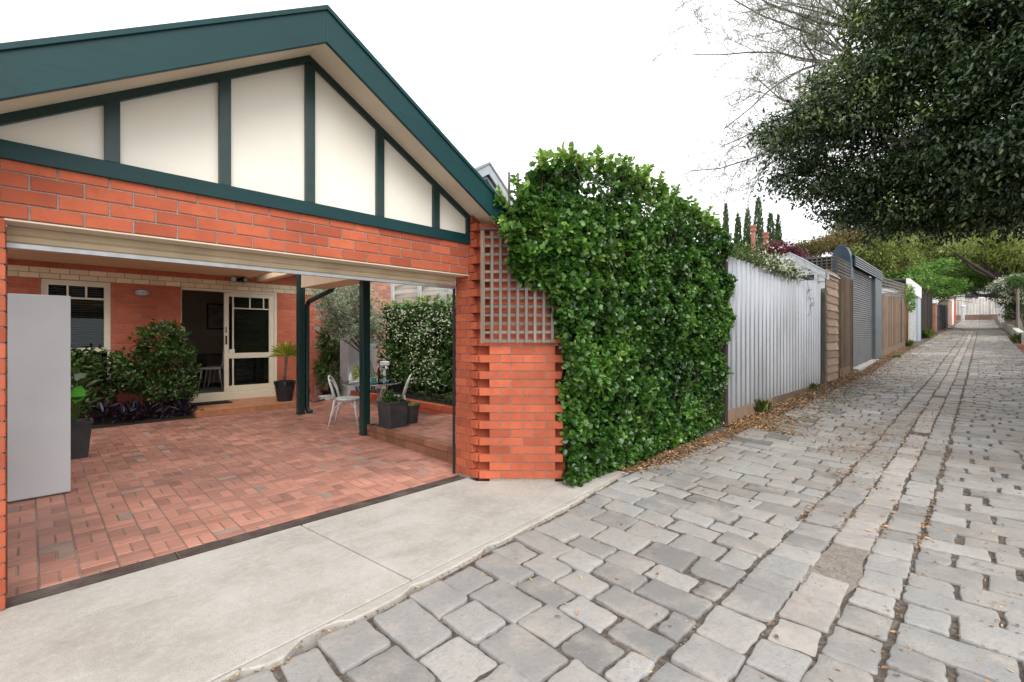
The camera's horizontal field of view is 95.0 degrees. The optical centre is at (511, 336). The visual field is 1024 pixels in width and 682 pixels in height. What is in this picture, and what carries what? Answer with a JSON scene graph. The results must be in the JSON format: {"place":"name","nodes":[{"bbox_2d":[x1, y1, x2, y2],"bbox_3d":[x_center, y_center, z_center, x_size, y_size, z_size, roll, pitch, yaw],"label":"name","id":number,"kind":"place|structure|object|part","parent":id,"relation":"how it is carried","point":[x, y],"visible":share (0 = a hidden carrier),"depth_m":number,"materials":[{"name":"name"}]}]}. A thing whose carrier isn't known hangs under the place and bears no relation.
{"place":"outdoors","nodes":[
{"label":"outdoors","id":0,"kind":"place"},
{"bbox_2d":[6,395,458,597],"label":"garage floor","id":1,"kind":"structure","parent":0,"point":[140,492],"depth_m":4.64,"materials":[{"name":"brick"}]},
{"bbox_2d":[7,293,70,502],"bbox_3d":[-4.756,0.541,4.146,0.600,1.830,1.220,0,0,44],"label":"cabinet","id":2,"kind":"object","parent":1,"relation":"on","point":[38,395],"visible":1,"depth_m":4.22,"materials":[{"name":"white laminate"}]},
{"bbox_3d":[-4.335,0.535,4.162,0.019,1.818,0.611,0,0,44],"label":"cabinet door","id":3,"kind":"part","parent":2,"relation":"part of","materials":[{"name":"white laminate"}]},
{"bbox_2d":[71,367,104,458],"bbox_3d":[-5.186,0.893,5.563,0.549,1.084,0.556,0,0,44],"label":"potted plant","id":4,"kind":"object","parent":1,"relation":"on","point":[80,434],"visible":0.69,"depth_m":5.52,"materials":[{"name":"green plant"}]},
{"bbox_2d":[77,410,195,428],"bbox_3d":[-7.070,1.465,7.426,1.410,0.150,3.200,0,0,44],"label":"garden bed","id":5,"kind":"object","parent":1,"relation":"on","point":[99,423],"visible":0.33,"depth_m":7.81,"materials":[{"name":"soil"}]},
{"bbox_2d":[71,344,121,420],"bbox_3d":[-7.024,0.769,7.410,1.208,1.284,1.387,0,0,44],"label":"shrub","id":6,"kind":"object","parent":5,"relation":"on","point":[94,366],"visible":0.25,"depth_m":7.61,"materials":[{"name":"green plant"}]},
{"bbox_2d":[80,393,204,423],"bbox_3d":[-6.130,1.219,7.819,0.805,0.492,1.648,0,0,44],"label":"ground cover","id":7,"kind":"object","parent":5,"relation":"on","point":[132,410],"visible":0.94,"depth_m":7.74,"materials":[{"name":"purple plant"}]},
{"bbox_2d":[104,318,201,415],"bbox_3d":[-6.179,0.538,8.145,1.032,1.719,1.392,0,0,44],"label":"shrub","id":8,"kind":"object","parent":5,"relation":"on","point":[174,380],"visible":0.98,"depth_m":8.05,"materials":[{"name":"green plant"}]},
{"bbox_2d":[7,235,322,417],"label":"house","id":9,"kind":"structure","parent":1,"relation":"on","point":[110,309],"depth_m":9.28,"materials":[{"name":"brick"}]},
{"bbox_2d":[41,279,110,375],"bbox_3d":[-7.520,-0.065,8.103,0.240,1.964,1.474,0,0,44],"label":"window","id":10,"kind":"structure","parent":9,"relation":"in","point":[90,301],"depth_m":8.23,"materials":[{"name":"beige paint"}]},
{"bbox_2d":[134,289,150,295],"bbox_3d":[-6.763,-0.795,8.591,0.122,0.129,0.239,0,0,44],"label":"bulkhead light","id":11,"kind":"object","parent":9,"relation":"attached to","point":[142,292],"visible":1,"depth_m":8.57,"materials":[{"name":"metal"}]},
{"bbox_2d":[190,400,232,406],"bbox_3d":[-5.853,1.296,9.073,0.400,0.015,0.700,0,0,44],"label":"doormat","id":12,"kind":"object","parent":9,"relation":"on","point":[211,402],"visible":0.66,"depth_m":9.07,"materials":[{"name":"black rubber"}]},
{"bbox_2d":[198,342,231,389],"bbox_3d":[-6.586,0.650,10.412,0.571,1.020,0.402,0,0,-18],"label":"dining chair","id":13,"kind":"object","parent":9,"relation":"on","point":[219,368],"visible":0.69,"depth_m":10.28,"materials":[{"name":"grey wood"}]},
{"bbox_2d":[207,303,230,328],"bbox_3d":[-7.310,-0.490,11.702,0.035,0.640,0.520,0,0,44],"label":"framed picture","id":14,"kind":"object","parent":9,"relation":"attached to","point":[215,316],"visible":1,"depth_m":11.67,"materials":[{"name":"black glass"}]},
{"bbox_2d":[207,342,239,387],"bbox_3d":[-6.656,0.650,10.843,0.571,1.020,0.402,0,0,-18],"label":"dining chair","id":15,"kind":"object","parent":9,"relation":"on","point":[235,348],"visible":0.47,"depth_m":10.88,"materials":[{"name":"black wood"}]},
{"bbox_2d":[196,353,263,386],"bbox_3d":[-6.831,0.789,11.410,0.700,0.738,1.350,0,0,44],"label":"dining table","id":16,"kind":"object","parent":9,"relation":"on","point":[218,354],"visible":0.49,"depth_m":11.15,"materials":[{"name":"black wood"}]},
{"bbox_2d":[230,276,247,282],"bbox_3d":[-5.634,-1.160,9.655,0.259,0.126,0.323,0,0,44],"label":"flood light","id":17,"kind":"object","parent":9,"relation":"attached to","point":[237,279],"visible":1,"depth_m":9.62,"materials":[{"name":"black plastic"}]},
{"bbox_2d":[224,292,273,391],"bbox_3d":[-5.591,0.120,9.983,0.117,2.041,0.960,0,0,44],"label":"sliding door","id":18,"kind":"structure","parent":9,"relation":"in","point":[228,353],"depth_m":9.97,"materials":[{"name":"beige paint"}]},
{"bbox_2d":[268,340,295,401],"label":"yucca","id":19,"kind":"object","parent":9,"relation":"on","point":[284,389],"visible":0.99,"depth_m":9.39,"materials":[{"name":"plant"}]},
{"bbox_2d":[0,5,564,610],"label":"garage","id":20,"kind":"structure","parent":1,"relation":"on","point":[310,147],"depth_m":3.53,"materials":[{"name":"orange brick"}]},
{"bbox_2d":[6,225,456,288],"bbox_3d":[-1.873,-0.773,3.981,0.385,0.530,3.280,0,0,44],"label":"roller door","id":21,"kind":"structure","parent":20,"relation":"in","point":[16,237],"depth_m":3.35,"materials":[{"name":"beige paint"}]},
{"bbox_2d":[480,172,555,342],"bbox_3d":[0.063,-0.799,4.768,0.763,1.739,0.056,0,0,0],"label":"trellis","id":22,"kind":"object","parent":20,"relation":"attached to","point":[500,280],"visible":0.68,"depth_m":4.77,"materials":[{"name":"beige wood"}]},
{"bbox_2d":[309,388,324,402],"bbox_3d":[-3.974,1.177,9.698,0.279,0.438,2.057,0,0,-5],"label":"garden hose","id":23,"kind":"object","parent":1,"relation":"on","point":[314,401],"visible":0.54,"depth_m":9.59,"materials":[{"name":"green plastic"}]},
{"bbox_2d":[318,395,332,399],"bbox_3d":[-4.086,1.353,10.400,0.258,0.080,0.430,0,0,44],"label":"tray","id":24,"kind":"object","parent":1,"relation":"on","point":[326,397],"visible":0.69,"depth_m":10.29,"materials":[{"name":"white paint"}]},
{"bbox_2d":[322,370,345,396],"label":"fern","id":25,"kind":"object","parent":1,"relation":"on","point":[325,379],"visible":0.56,"depth_m":10.38,"materials":[{"name":"green plant"}]},
{"bbox_2d":[327,375,358,428],"bbox_3d":[-2.665,1.032,7.489,0.513,0.825,0.408,0,0,-6],"label":"bentwood chair","id":26,"kind":"object","parent":1,"relation":"on","point":[343,399],"visible":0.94,"depth_m":7.37,"materials":[{"name":"white paint"}]},
{"bbox_2d":[341,379,400,427],"bbox_3d":[-2.274,1.088,7.605,0.940,0.711,0.940,0,0,44],"label":"glass table","id":27,"kind":"object","parent":1,"relation":"on","point":[392,382],"visible":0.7,"depth_m":7.43,"materials":[{"name":"glass"}]},
{"bbox_2d":[351,364,358,380],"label":"table plant","id":28,"kind":"object","parent":27,"relation":"on","point":[355,375],"visible":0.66,"depth_m":7.56,"materials":[{"name":"green plant"}]},
{"bbox_2d":[371,377,376,383],"bbox_3d":[-2.136,0.682,7.250,0.087,0.100,0.088,0,0,44],"label":"glass cup","id":29,"kind":"object","parent":27,"relation":"on","point":[373,380],"visible":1,"depth_m":7.22,"materials":[{"name":"teal glass"}]},
{"bbox_2d":[378,361,391,382],"bbox_3d":[-2.023,0.566,7.450,0.214,0.333,0.216,0,0,44],"label":"drink dispenser","id":30,"kind":"object","parent":27,"relation":"on","point":[384,363],"visible":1,"depth_m":7.49,"materials":[{"name":"clear glass"}]},
{"bbox_2d":[323,387,455,405],"bbox_3d":[-1.687,1.385,9.027,7.000,0.310,0.900,0,0,44],"label":"side garden bed","id":31,"kind":"object","parent":1,"relation":"on","point":[377,391],"visible":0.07,"depth_m":9.41,"materials":[{"name":"soil"}]},
{"bbox_2d":[312,318,348,387],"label":"shrub","id":32,"kind":"object","parent":31,"relation":"on","point":[330,355],"visible":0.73,"depth_m":10.74,"materials":[{"name":"green plant"}]},
{"bbox_2d":[305,282,389,392],"bbox_3d":[-3.438,-0.142,9.672,1.711,2.775,1.756,0,0,-23],"label":"olive tree","id":33,"kind":"object","parent":31,"relation":"on","point":[337,310],"visible":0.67,"depth_m":9.49,"materials":[{"name":"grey plant"}]},
{"bbox_2d":[340,335,375,395],"bbox_3d":[-3.489,0.670,10.646,0.400,1.400,0.690,0,0,44],"label":"water tank","id":34,"kind":"object","parent":31,"relation":"on","point":[349,357],"visible":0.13,"depth_m":10.37,"materials":[{"name":"grey metal"}]},
{"bbox_2d":[375,291,455,400],"bbox_3d":[-0.943,0.167,8.436,5.482,2.045,0.555,0,0,44],"label":"jasmine hedge","id":35,"kind":"object","parent":31,"relation":"on","point":[419,343],"visible":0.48,"depth_m":9.16,"materials":[{"name":"green plant"}]},
{"bbox_2d":[391,281,455,306],"bbox_3d":[-0.783,0.030,8.630,5.240,2.520,0.090,0,0,44],"label":"slatted fence","id":36,"kind":"object","parent":31,"relation":"on","point":[418,290],"visible":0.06,"depth_m":9.87,"materials":[{"name":"grey paint"}]},
{"bbox_2d":[409,390,455,404],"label":"fern","id":37,"kind":"object","parent":31,"relation":"on","point":[446,396],"visible":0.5,"depth_m":8.22,"materials":[{"name":"green plant"}]},
{"bbox_2d":[383,374,411,399],"bbox_3d":[-1.904,1.038,7.670,0.513,0.825,0.408,0,0,-6],"label":"bentwood chair","id":38,"kind":"object","parent":1,"relation":"on","point":[406,386],"visible":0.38,"depth_m":7.61,"materials":[{"name":"white paint"}]},
{"bbox_2d":[349,390,455,416],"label":"bed kerb","id":39,"kind":"structure","parent":1,"relation":"on","point":[427,408],"depth_m":8.30,"materials":[{"name":"red brick"}]},
{"bbox_2d":[0,470,628,681],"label":"driveway","id":40,"kind":"structure","parent":0,"point":[268,602],"depth_m":2.75,"materials":[{"name":"concrete"}]},
{"bbox_2d":[5,475,464,608],"bbox_3d":[-2.067,1.529,3.413,0.129,0.082,4.415,0,0,44],"label":"drain grate","id":41,"kind":"object","parent":40,"relation":"in","point":[23,598],"visible":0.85,"depth_m":3.28,"materials":[{"name":"black metal"}]},
{"bbox_2d":[367,413,455,464],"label":"patio","id":42,"kind":"structure","parent":0,"point":[431,435],"depth_m":6.30,"materials":[{"name":"brick"}]},
{"bbox_2d":[376,387,409,428],"bbox_3d":[-1.727,1.010,6.761,0.365,0.568,0.392,0,0,44],"label":"square planter","id":43,"kind":"object","parent":42,"relation":"on","point":[392,411],"visible":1,"depth_m":6.67,"materials":[{"name":"grey plastic"}]},
{"bbox_2d":[407,401,419,423],"bbox_3d":[-1.524,1.136,7.043,0.282,0.316,0.282,0,0,44],"label":"tapered planter","id":44,"kind":"object","parent":42,"relation":"on","point":[413,411],"visible":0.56,"depth_m":6.95,"materials":[{"name":"grey plastic"}]},
{"bbox_2d":[0,0,1022,292],"label":"sky","id":45,"kind":"structure","parent":0,"point":[503,81],"materials":[{"name":"white"}]},
{"bbox_2d":[235,319,1023,681],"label":"bluestone lane","id":46,"kind":"structure","parent":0,"point":[719,643],"depth_m":3.10,"materials":[{"name":"stone"}]},
{"bbox_2d":[488,141,737,486],"bbox_3d":[1.819,-0.296,6.097,5.114,3.711,0.882,0,0,-42],"label":"hedge","id":47,"kind":"object","parent":46,"relation":"on","point":[552,211],"visible":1,"depth_m":5.32,"materials":[{"name":"green plant"}]},
{"bbox_2d":[227,328,1023,681],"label":"fallen leaves","id":48,"kind":"object","parent":46,"relation":"on","point":[747,422],"visible":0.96,"depth_m":7.49,"materials":[{"name":"brown plant"}]},
{"bbox_2d":[753,398,772,412],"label":"grass tuft","id":49,"kind":"object","parent":46,"relation":"on","point":[764,405],"visible":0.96,"depth_m":8.86,"materials":[{"name":"green plant"}]},
{"bbox_2d":[680,454,941,678],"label":"loose pebbles","id":50,"kind":"object","parent":46,"relation":"on","point":[826,576],"visible":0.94,"depth_m":3.08,"materials":[{"name":"grey stone"}]},
{"bbox_2d":[809,382,819,388],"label":"grass tuft","id":51,"kind":"object","parent":46,"relation":"on","point":[812,386],"visible":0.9,"depth_m":11.67,"materials":[{"name":"green plant"}]},
{"bbox_2d":[797,521,883,617],"bbox_3d":[2.359,1.558,3.320,2.255,0.033,0.295,0,0,-45],"label":"lane grit","id":52,"kind":"object","parent":46,"relation":"on","point":[854,563],"visible":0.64,"depth_m":3.18,"materials":[{"name":"grey gravel"}]},
{"bbox_2d":[906,287,908,345],"bbox_3d":[21.919,-1.056,26.073,0.190,3.300,0.650,0,0,44],"label":"yellow post","id":53,"kind":"object","parent":46,"relation":"on","point":[907,289],"visible":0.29,"depth_m":25.82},
{"bbox_2d":[898,283,915,340],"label":"climbing vine","id":54,"kind":"object","parent":53,"relation":"attached to","point":[910,295],"visible":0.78,"depth_m":25.67,"materials":[{"name":"green plant"}]},
{"bbox_2d":[905,340,915,345],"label":"weed clump","id":55,"kind":"object","parent":46,"relation":"on","point":[909,342],"visible":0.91,"depth_m":25.34,"materials":[{"name":"green plant"}]},
{"bbox_2d":[922,327,935,337],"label":"weed clump","id":56,"kind":"object","parent":46,"relation":"on","point":[927,333],"visible":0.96,"depth_m":32.16,"materials":[{"name":"green plant"}]},
{"bbox_2d":[960,305,964,320],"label":"bollard","id":57,"kind":"object","parent":46,"relation":"on","point":[962,312],"visible":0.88,"depth_m":66.91,"materials":[{"name":"grey paint"}]},
{"bbox_2d":[1008,337,1023,352],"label":"brick edging","id":58,"kind":"object","parent":46,"relation":"on","point":[1020,346],"visible":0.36,"depth_m":23.12,"materials":[{"name":"red brick"}]},
{"bbox_2d":[476,318,1023,480],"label":"ground","id":59,"kind":"structure","parent":0,"point":[1021,327],"depth_m":52.21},
{"bbox_2d":[323,282,435,389],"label":"old brick wall","id":60,"kind":"structure","parent":59,"relation":"on","point":[382,290],"depth_m":12.55,"materials":[{"name":"red brick"}]},
{"bbox_2d":[437,162,512,299],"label":"grey house","id":61,"kind":"structure","parent":59,"relation":"on","point":[487,172],"depth_m":20.55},
{"bbox_2d":[565,257,718,471],"bbox_3d":[2.028,0.190,6.465,0.060,2.800,4.200,0,0,44],"label":"boundary fence","id":62,"kind":"object","parent":59,"relation":"on","point":[567,446],"depth_m":5.42,"materials":[{"name":"grey metal"}]},
{"bbox_2d":[719,261,727,424],"bbox_3d":[3.570,0.165,7.909,0.100,2.850,0.120,0,0,44],"label":"fence post","id":63,"kind":"object","parent":59,"relation":"on","point":[724,401],"visible":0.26,"depth_m":7.86,"materials":[{"name":"grey wood"}]},
{"bbox_2d":[722,202,729,255],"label":"cypress tree","id":64,"kind":"object","parent":59,"relation":"on","point":[725,222],"visible":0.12,"depth_m":41.86,"materials":[{"name":"green plant"}]},
{"bbox_2d":[732,212,742,257],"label":"cypress tree","id":65,"kind":"object","parent":59,"relation":"on","point":[737,236],"visible":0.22,"depth_m":43.86,"materials":[{"name":"green plant"}]},
{"bbox_2d":[742,207,751,251],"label":"cypress tree","id":66,"kind":"object","parent":59,"relation":"on","point":[746,234],"visible":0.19,"depth_m":45.80,"materials":[{"name":"green plant"}]},
{"bbox_2d":[753,195,764,250],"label":"cypress tree","id":67,"kind":"object","parent":59,"relation":"on","point":[759,222],"visible":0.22,"depth_m":41.74,"materials":[{"name":"green plant"}]},
{"bbox_2d":[750,225,768,250],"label":"chimney house","id":68,"kind":"structure","parent":59,"relation":"on","point":[753,230],"depth_m":39.89,"materials":[{"name":"red brick"}]},
{"bbox_2d":[766,212,776,242],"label":"cypress tree","id":69,"kind":"object","parent":59,"relation":"on","point":[771,224],"visible":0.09,"depth_m":43.80,"materials":[{"name":"green plant"}]},
{"bbox_2d":[726,257,820,422],"bbox_3d":[5.879,0.115,10.172,6.387,2.968,0.048,0,0,-45],"label":"ribbed fence","id":70,"kind":"object","parent":59,"relation":"on","point":[774,349],"visible":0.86,"depth_m":9.48,"materials":[{"name":"metal"}]},
{"bbox_2d":[725,229,812,284],"bbox_3d":[5.317,-1.531,9.523,0.705,0.721,4.321,0,0,44],"label":"jasmine creeper","id":71,"kind":"object","parent":70,"relation":"attached to","point":[777,266],"visible":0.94,"depth_m":9.15,"materials":[{"name":"green plant"}]},
{"bbox_2d":[807,281,813,315],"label":"hanging sprig","id":72,"kind":"object","parent":70,"relation":"hanging from","point":[809,289],"visible":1,"depth_m":11.44,"materials":[{"name":"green plant"}]},
{"bbox_2d":[631,0,926,221],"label":"tree","id":73,"kind":"object","parent":59,"relation":"on","point":[803,20],"visible":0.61,"depth_m":14.89,"materials":[{"name":"grey plant"}]},
{"bbox_2d":[775,214,783,243],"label":"cypress tree","id":74,"kind":"object","parent":59,"relation":"on","point":[778,230],"visible":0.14,"depth_m":45.82,"materials":[{"name":"green plant"}]},
{"bbox_2d":[745,222,825,264],"bbox_3d":[8.565,-1.409,16.677,5.919,5.479,1.665,0,0,-17],"label":"plum tree","id":75,"kind":"object","parent":59,"relation":"on","point":[791,248],"visible":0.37,"depth_m":16.72,"materials":[{"name":"purple plant"}]},
{"bbox_2d":[730,221,868,261],"bbox_3d":[11.313,-2.014,18.597,12.990,6.459,4.037,0,0,-41],"label":"shrub","id":76,"kind":"object","parent":59,"relation":"on","point":[820,246],"visible":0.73,"depth_m":20.07,"materials":[{"name":"green plant"}]},
{"bbox_2d":[775,252,839,381],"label":"shed","id":77,"kind":"structure","parent":59,"relation":"on","point":[817,275],"depth_m":13.18,"materials":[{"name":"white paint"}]},
{"bbox_2d":[821,289,826,382],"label":"fence post","id":78,"kind":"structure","parent":59,"relation":"on","point":[823,337],"depth_m":12.74,"materials":[{"name":"wood"}]},
{"bbox_2d":[802,255,852,377],"bbox_3d":[9.883,-0.556,15.267,1.701,3.709,2.326,0,0,44],"label":"slat screen","id":79,"kind":"object","parent":59,"relation":"on","point":[845,325],"visible":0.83,"depth_m":14.51,"materials":[{"name":"brown wood"}]},
{"bbox_2d":[802,255,882,371],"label":"lane garage","id":80,"kind":"structure","parent":59,"relation":"on","point":[867,320],"depth_m":17.48,"materials":[{"name":"grey metal"}]},
{"bbox_2d":[853,269,872,366],"bbox_3d":[12.724,-0.470,17.056,4.202,3.680,0.060,0,0,-45],"label":"roller door","id":81,"kind":"structure","parent":80,"relation":"in","point":[862,283],"depth_m":17.02,"materials":[{"name":"grey metal"}]},
{"bbox_2d":[832,245,852,279],"bbox_3d":[10.980,-1.000,15.594,0.540,4.020,0.500,0,0,44],"label":"round topped tank","id":82,"kind":"object","parent":59,"relation":"on","point":[843,252],"visible":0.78,"depth_m":15.38,"materials":[{"name":"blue metal"}]},
{"bbox_2d":[738,0,1023,256],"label":"tree","id":83,"kind":"object","parent":59,"relation":"on","point":[957,166],"visible":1,"depth_m":9.00,"materials":[{"name":"green plant"}]},
{"bbox_2d":[825,218,955,276],"bbox_3d":[24.396,-4.393,30.602,16.686,10.405,5.966,0,0,-26],"label":"lane tree","id":84,"kind":"object","parent":59,"relation":"on","point":[887,258],"visible":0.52,"depth_m":30.37,"materials":[{"name":"green plant"}]},
{"bbox_2d":[882,277,905,356],"bbox_3d":[18.541,-0.889,22.767,9.001,3.882,0.120,0,0,-45],"label":"paling fence","id":85,"kind":"object","parent":59,"relation":"on","point":[893,322],"visible":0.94,"depth_m":22.11,"materials":[{"name":"brown wood"}]},
{"bbox_2d":[883,278,921,341],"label":"lane garage","id":86,"kind":"structure","parent":59,"relation":"on","point":[914,325],"depth_m":29.37,"materials":[{"name":"grey paint"}]},
{"bbox_2d":[909,296,915,341],"bbox_3d":[24.031,-0.875,28.240,5.202,3.329,0.060,0,0,-45],"label":"roller door","id":87,"kind":"structure","parent":86,"relation":"in","point":[912,317],"depth_m":28.64,"materials":[{"name":"grey paint"}]},
{"bbox_2d":[921,293,932,338],"bbox_3d":[30.898,-1.440,35.015,0.309,3.861,10.490,0,0,44],"label":"dark fence","id":88,"kind":"object","parent":59,"relation":"on","point":[926,311],"visible":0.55,"depth_m":34.64,"materials":[{"name":"brown wood"}]},
{"bbox_2d":[933,300,937,331],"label":"brick pier","id":89,"kind":"structure","parent":59,"relation":"on","point":[935,303],"depth_m":38.78,"materials":[{"name":"red brick"}]},
{"bbox_2d":[937,304,945,330],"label":"dark fence","id":90,"kind":"object","parent":59,"relation":"on","point":[941,315],"visible":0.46,"depth_m":46.38,"materials":[{"name":"grey metal"}]},
{"bbox_2d":[882,245,1003,330],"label":"lane tree","id":91,"kind":"object","parent":59,"relation":"on","point":[948,283],"visible":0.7,"depth_m":42.17,"materials":[{"name":"green plant"}]},
{"bbox_2d":[938,299,949,327],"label":"boundary wall","id":92,"kind":"structure","parent":59,"relation":"on","point":[946,302],"depth_m":51.69,"materials":[{"name":"beige brick"}]},
{"bbox_2d":[869,231,1018,279],"bbox_3d":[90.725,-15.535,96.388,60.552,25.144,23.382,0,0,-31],"label":"tree","id":93,"kind":"object","parent":59,"relation":"on","point":[946,266],"depth_m":94.50,"materials":[{"name":"green plant"}]},
{"bbox_2d":[946,297,953,324],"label":"boundary wall","id":94,"kind":"structure","parent":59,"relation":"on","point":[952,311],"depth_m":58.59,"materials":[{"name":"white paint"}]},
{"bbox_2d":[950,300,952,326],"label":"boundary wall","id":95,"kind":"structure","parent":59,"relation":"on","point":[951,313],"depth_m":55.95,"materials":[{"name":"paint"}]},
{"bbox_2d":[954,299,955,322],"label":"boundary wall","id":96,"kind":"structure","parent":59,"relation":"on","point":[954,310],"depth_m":62.27,"materials":[{"name":"red brick"}]},
{"bbox_2d":[906,226,1023,320],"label":"lane tree","id":97,"kind":"object","parent":59,"relation":"on","point":[1000,259],"visible":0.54,"depth_m":42.78,"materials":[{"name":"green plant"}]},
{"bbox_2d":[933,281,1019,314],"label":"house","id":98,"kind":"structure","parent":59,"relation":"on","point":[971,298],"depth_m":75.21,"materials":[{"name":"white paint"}]},
{"bbox_2d":[956,298,1003,319],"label":"end fence","id":99,"kind":"object","parent":59,"relation":"on","point":[971,310],"visible":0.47,"depth_m":68.79,"materials":[{"name":"white wood"}]},
{"bbox_2d":[998,304,1003,322],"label":"fence","id":100,"kind":"object","parent":59,"relation":"on","point":[1000,312],"visible":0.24,"depth_m":57.91,"materials":[{"name":"grey paint"}]},
{"bbox_2d":[1001,322,1023,344],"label":"retaining wall","id":101,"kind":"structure","parent":59,"relation":"on","point":[1010,328],"depth_m":32.66,"materials":[{"name":"concrete"}]},
{"bbox_2d":[1004,289,1018,327],"bbox_3d":[43.221,-2.259,40.698,0.054,3.828,25.618,0,0,45],"label":"brown paling fence","id":102,"kind":"object","parent":101,"relation":"on","point":[1015,322],"visible":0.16,"depth_m":33.24,"materials":[{"name":"silver wood"}]},
{"bbox_2d":[983,272,1023,326],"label":"flowering creeper","id":103,"kind":"object","parent":102,"relation":"attached to","point":[1013,282],"visible":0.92,"depth_m":33.87,"materials":[{"name":"green plant"}]},
{"bbox_2d":[1006,332,1022,342],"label":"weed clump","id":104,"kind":"object","parent":101,"relation":"on","point":[1015,338],"visible":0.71,"depth_m":25.13,"materials":[{"name":"green plant"}]}
]}

